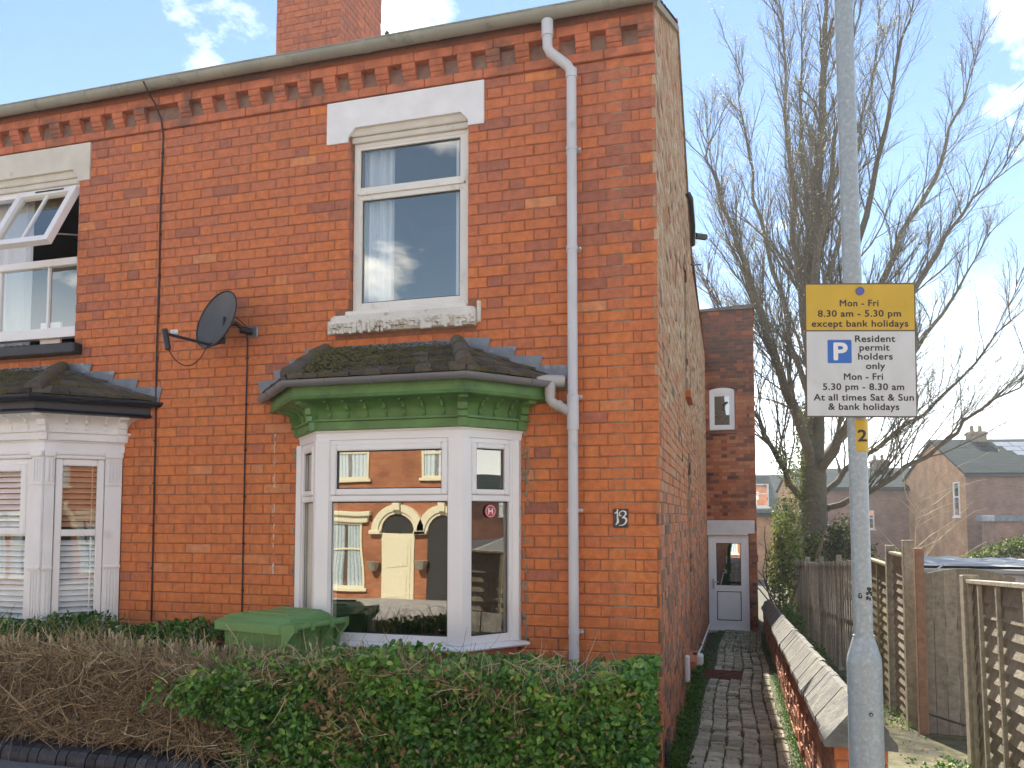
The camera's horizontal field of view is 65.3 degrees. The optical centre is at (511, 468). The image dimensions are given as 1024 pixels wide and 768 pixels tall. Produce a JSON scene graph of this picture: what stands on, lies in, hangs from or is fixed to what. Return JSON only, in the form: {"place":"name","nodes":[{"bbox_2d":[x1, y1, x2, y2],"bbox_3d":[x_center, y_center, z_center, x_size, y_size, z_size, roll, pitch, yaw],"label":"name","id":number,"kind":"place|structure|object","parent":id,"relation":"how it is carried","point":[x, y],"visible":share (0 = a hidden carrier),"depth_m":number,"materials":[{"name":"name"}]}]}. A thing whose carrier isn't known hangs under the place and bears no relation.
{"place":"outdoors","nodes":[
{"label":"outdoors","id":0,"kind":"place"},
{"bbox_2d":[0,759,72,767],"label":"pavement","id":1,"kind":"structure","parent":0,"point":[8,764],"depth_m":4.82,"materials":[{"name":"concrete"}]},
{"bbox_2d":[834,0,884,767],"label":"lamp post","id":2,"kind":"object","parent":1,"relation":"on","point":[865,707],"visible":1,"depth_m":3.26,"materials":[{"name":"grey metal"}]},
{"bbox_2d":[804,283,917,417],"bbox_3d":[1.420,-0.482,3.288,0.443,0.552,0.092,0,-3,3],"label":"parking sign","id":3,"kind":"object","parent":2,"relation":"attached to","point":[860,351],"visible":1,"depth_m":3.25,"materials":[{"name":"metal"}]},
{"bbox_2d":[2,586,898,767],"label":"garden ground","id":4,"kind":"structure","parent":0,"point":[761,598],"depth_m":13.26,"materials":[{"name":"soil"}]},
{"bbox_2d":[0,78,164,716],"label":"brick house","id":5,"kind":"structure","parent":4,"relation":"on","point":[80,175],"depth_m":6.39,"materials":[{"name":"brick"}]},
{"bbox_2d":[0,184,79,346],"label":"upper window","id":6,"kind":"structure","parent":5,"relation":"in","point":[18,217],"depth_m":6.79,"materials":[{"name":"plastic"}]},
{"bbox_2d":[0,450,123,625],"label":"bay window","id":7,"kind":"structure","parent":5,"relation":"in","point":[38,506],"depth_m":6.15,"materials":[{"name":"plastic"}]},
{"bbox_2d":[143,81,163,689],"bbox_3d":[-2.839,-0.631,6.187,0.036,4.794,0.217,-2,-4,27],"label":"telephone cable","id":8,"kind":"object","parent":5,"relation":"attached to","point":[158,315],"visible":0.9,"depth_m":6.28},
{"bbox_2d":[0,604,224,675],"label":"evergreen shrub","id":9,"kind":"object","parent":4,"relation":"on","point":[169,629],"visible":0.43,"depth_m":5.66,"materials":[{"name":"green plant"}]},
{"bbox_2d":[0,733,335,767],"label":"garden edging","id":10,"kind":"object","parent":4,"relation":"on","point":[39,752],"visible":0.77,"depth_m":4.79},
{"bbox_2d":[0,610,367,767],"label":"bare hedge","id":11,"kind":"object","parent":4,"relation":"on","point":[112,709],"visible":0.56,"depth_m":4.90,"materials":[{"name":"brown plant"}]},
{"bbox_2d":[214,606,348,758],"bbox_3d":[-1.500,1.371,5.165,0.731,0.914,0.516,-2,-4,30],"label":"wheelie bin","id":12,"kind":"object","parent":4,"relation":"on","point":[284,625],"visible":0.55,"depth_m":5.02,"materials":[{"name":"green plastic"}]},
{"bbox_2d":[140,625,673,767],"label":"leafy hedge","id":13,"kind":"object","parent":4,"relation":"on","point":[528,682],"visible":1,"depth_m":4.08,"materials":[{"name":"green plant"}]},
{"bbox_2d":[146,0,758,767],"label":"brick house","id":14,"kind":"structure","parent":4,"relation":"on","point":[492,350],"depth_m":5.82,"materials":[{"name":"brick"}]},
{"bbox_2d":[161,290,258,365],"bbox_3d":[-2.205,-1.028,5.870,0.654,0.607,0.364,1,-4,-19],"label":"satellite dish","id":15,"kind":"object","parent":14,"relation":"attached to","point":[216,320],"visible":1,"depth_m":5.93,"materials":[{"name":"grey metal"}]},
{"bbox_2d":[241,334,248,611],"bbox_3d":[-2.012,0.384,5.979,0.022,2.842,0.035,-1,-4,16],"label":"aerial cable","id":16,"kind":"object","parent":14,"relation":"attached to","point":[245,450],"visible":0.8,"depth_m":6.00,"materials":[{"name":"black plastic"}]},
{"bbox_2d":[294,437,520,645],"bbox_3d":[-0.802,0.478,5.454,1.692,1.336,0.400,-1,-4,16],"label":"bay window","id":17,"kind":"structure","parent":14,"relation":"in","point":[318,490],"depth_m":5.33,"materials":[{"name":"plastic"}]},
{"bbox_2d":[353,129,467,310],"bbox_3d":[-0.721,-1.825,5.879,0.917,1.360,0.143,-1,-4,16],"label":"upper window","id":18,"kind":"structure","parent":14,"relation":"in","point":[374,204],"depth_m":5.93,"materials":[{"name":"plastic"}]},
{"bbox_2d":[360,595,501,634],"bbox_3d":[-0.621,1.316,6.218,0.950,0.590,0.600,-1,-4,16],"label":"table","id":19,"kind":"object","parent":14,"relation":"in","point":[398,602],"visible":0.58,"depth_m":6.12,"materials":[{"name":"wood"}]},
{"bbox_2d":[709,388,734,430],"bbox_3d":[4.364,-1.247,16.606,0.510,0.880,0.060,-1,-4,16],"label":"wing window","id":20,"kind":"structure","parent":14,"relation":"in","point":[718,392],"depth_m":16.58,"materials":[{"name":"plastic"}]},
{"bbox_2d":[709,538,749,630],"bbox_3d":[4.436,2.362,16.337,0.810,1.883,0.125,-1,-4,16],"label":"door","id":21,"kind":"structure","parent":14,"relation":"in","point":[728,555],"depth_m":16.36,"materials":[{"name":"plastic"}]},
{"bbox_2d":[758,498,834,613],"bbox_3d":[5.798,1.975,17.275,2.936,2.727,1.868,1,-4,-19],"label":"yellow green shrub","id":22,"kind":"object","parent":4,"relation":"on","point":[781,577],"visible":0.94,"depth_m":17.22,"materials":[{"name":"green plant"}]},
{"bbox_2d":[759,522,834,584],"bbox_3d":[6.640,2.125,18.594,1.771,1.785,1.885,0,-3,-3],"label":"grey green shrub","id":23,"kind":"object","parent":4,"relation":"on","point":[810,551],"visible":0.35,"depth_m":18.30,"materials":[{"name":"green plant"}]},
{"bbox_2d":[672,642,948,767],"bbox_3d":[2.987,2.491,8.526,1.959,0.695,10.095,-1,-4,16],"label":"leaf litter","id":24,"kind":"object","parent":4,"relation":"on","point":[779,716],"visible":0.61,"depth_m":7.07,"materials":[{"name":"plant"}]},
{"bbox_2d":[761,599,897,767],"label":"boundary wall","id":25,"kind":"structure","parent":4,"relation":"on","point":[813,684],"depth_m":4.97,"materials":[{"name":"brick"}]},
{"bbox_2d":[816,511,888,600],"bbox_3d":[7.580,2.041,18.863,3.023,2.086,2.055,0,-3,-2],"label":"dark shrub","id":26,"kind":"object","parent":4,"relation":"on","point":[837,546],"visible":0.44,"depth_m":18.62,"materials":[{"name":"green plant"}]},
{"bbox_2d":[682,0,1023,597],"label":"bare tree","id":27,"kind":"object","parent":4,"relation":"on","point":[819,216],"visible":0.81,"depth_m":19.20,"materials":[{"name":"brown plant"}]},
{"bbox_2d":[789,540,928,734],"bbox_3d":[5.149,2.259,12.973,0.201,2.532,12.447,-1,-4,14],"label":"side fence","id":28,"kind":"object","parent":4,"relation":"on","point":[898,605],"visible":0.65,"depth_m":8.29,"materials":[{"name":"brown wood"}]},
{"bbox_2d":[925,568,1014,735],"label":"garden gate","id":29,"kind":"structure","parent":28,"relation":"attached to","point":[946,696],"depth_m":7.01,"materials":[{"name":"brown wood"}]},
{"bbox_2d":[778,600,972,767],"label":"undergrowth","id":30,"kind":"object","parent":4,"relation":"on","point":[790,615],"visible":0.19,"depth_m":10.90,"materials":[{"name":"green plant"}]},
{"bbox_2d":[848,444,988,571],"bbox_3d":[7.936,1.496,15.865,2.828,3.905,1.521,-3,-4,37],"label":"sapling","id":31,"kind":"object","parent":4,"relation":"on","point":[916,524],"visible":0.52,"depth_m":15.61,"materials":[{"name":"brown plant"}]},
{"bbox_2d":[895,535,1023,558],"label":"hedge","id":32,"kind":"object","parent":4,"relation":"on","point":[1006,547],"visible":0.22,"depth_m":23.74,"materials":[{"name":"green plant"}]},
{"bbox_2d":[0,0,1023,474],"label":"sky","id":33,"kind":"structure","parent":0,"point":[48,47],"materials":[{"name":"blue"}]},
{"bbox_2d":[670,629,803,767],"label":"path","id":34,"kind":"structure","parent":0,"point":[716,725],"depth_m":7.10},
{"bbox_2d":[702,669,742,680],"bbox_3d":[2.514,2.474,9.569,0.470,0.083,0.317,-1,-4,19],"label":"doormat","id":35,"kind":"object","parent":34,"relation":"on","point":[727,674],"visible":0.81,"depth_m":9.56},
{"bbox_2d":[667,629,804,767],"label":"weeds","id":36,"kind":"object","parent":34,"relation":"on","point":[677,754],"visible":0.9,"depth_m":7.35,"materials":[{"name":"green plant"}]},
{"bbox_2d":[758,570,851,593],"bbox_3d":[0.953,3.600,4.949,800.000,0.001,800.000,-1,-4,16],"label":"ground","id":37,"kind":"structure","parent":0,"point":[763,583],"depth_m":38.80,"materials":[{"name":"green plant"}]},
{"bbox_2d":[756,476,778,579],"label":"distant house","id":38,"kind":"structure","parent":37,"relation":"on","point":[764,492],"depth_m":41.67,"materials":[{"name":"brown brick"}]},
{"bbox_2d":[756,484,770,508],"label":"window","id":39,"kind":"structure","parent":38,"relation":"in","point":[762,491],"depth_m":41.76,"materials":[{"name":"plastic"}]},
{"bbox_2d":[756,475,782,526],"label":"distant house","id":40,"kind":"structure","parent":37,"relation":"on","point":[774,480],"depth_m":79.07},
{"bbox_2d":[776,455,909,560],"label":"distant house","id":41,"kind":"structure","parent":37,"relation":"on","point":[889,519],"depth_m":51.28,"materials":[{"name":"brown brick"}]},
{"bbox_2d":[869,510,875,529],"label":"window","id":42,"kind":"structure","parent":41,"relation":"in","point":[871,512],"depth_m":51.29,"materials":[{"name":"plastic"}]},
{"bbox_2d":[902,426,1023,557],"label":"distant house","id":43,"kind":"structure","parent":37,"relation":"on","point":[999,490],"depth_m":44.80,"materials":[{"name":"brown brick"}]},
{"bbox_2d":[952,482,960,517],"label":"window","id":44,"kind":"structure","parent":43,"relation":"in","point":[956,492],"depth_m":44.22,"materials":[{"name":"plastic"}]},
{"bbox_2d":[976,515,1023,558],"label":"lean to","id":45,"kind":"object","parent":37,"relation":"on","point":[995,528],"visible":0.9,"depth_m":39.00,"materials":[{"name":"white paint"}]},
{"bbox_2d":[884,717,967,767],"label":"side ground","id":46,"kind":"structure","parent":0,"point":[954,746],"depth_m":6.30,"materials":[{"name":"beige concrete"}]},
{"bbox_2d":[959,575,1023,767],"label":"lapped fence","id":47,"kind":"object","parent":46,"relation":"on","point":[992,618],"visible":1,"depth_m":4.96,"materials":[{"name":"brown wood"}]},
{"bbox_2d":[883,556,1023,582],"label":"shed","id":48,"kind":"structure","parent":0,"point":[1013,567],"depth_m":12.22,"materials":[{"name":"white plastic"}]},
{"bbox_2d":[905,108,1019,147],"bbox_3d":[14.735,-11.768,25.338,0.013,9.912,29.033,-1,-4,19],"label":"overhead wire","id":49,"kind":"object","parent":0,"point":[979,133],"visible":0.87,"depth_m":24.31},
{"bbox_2d":[918,82,1023,134],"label":"overhead wire","id":50,"kind":"object","parent":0,"point":[980,116],"visible":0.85,"depth_m":24.81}
]}

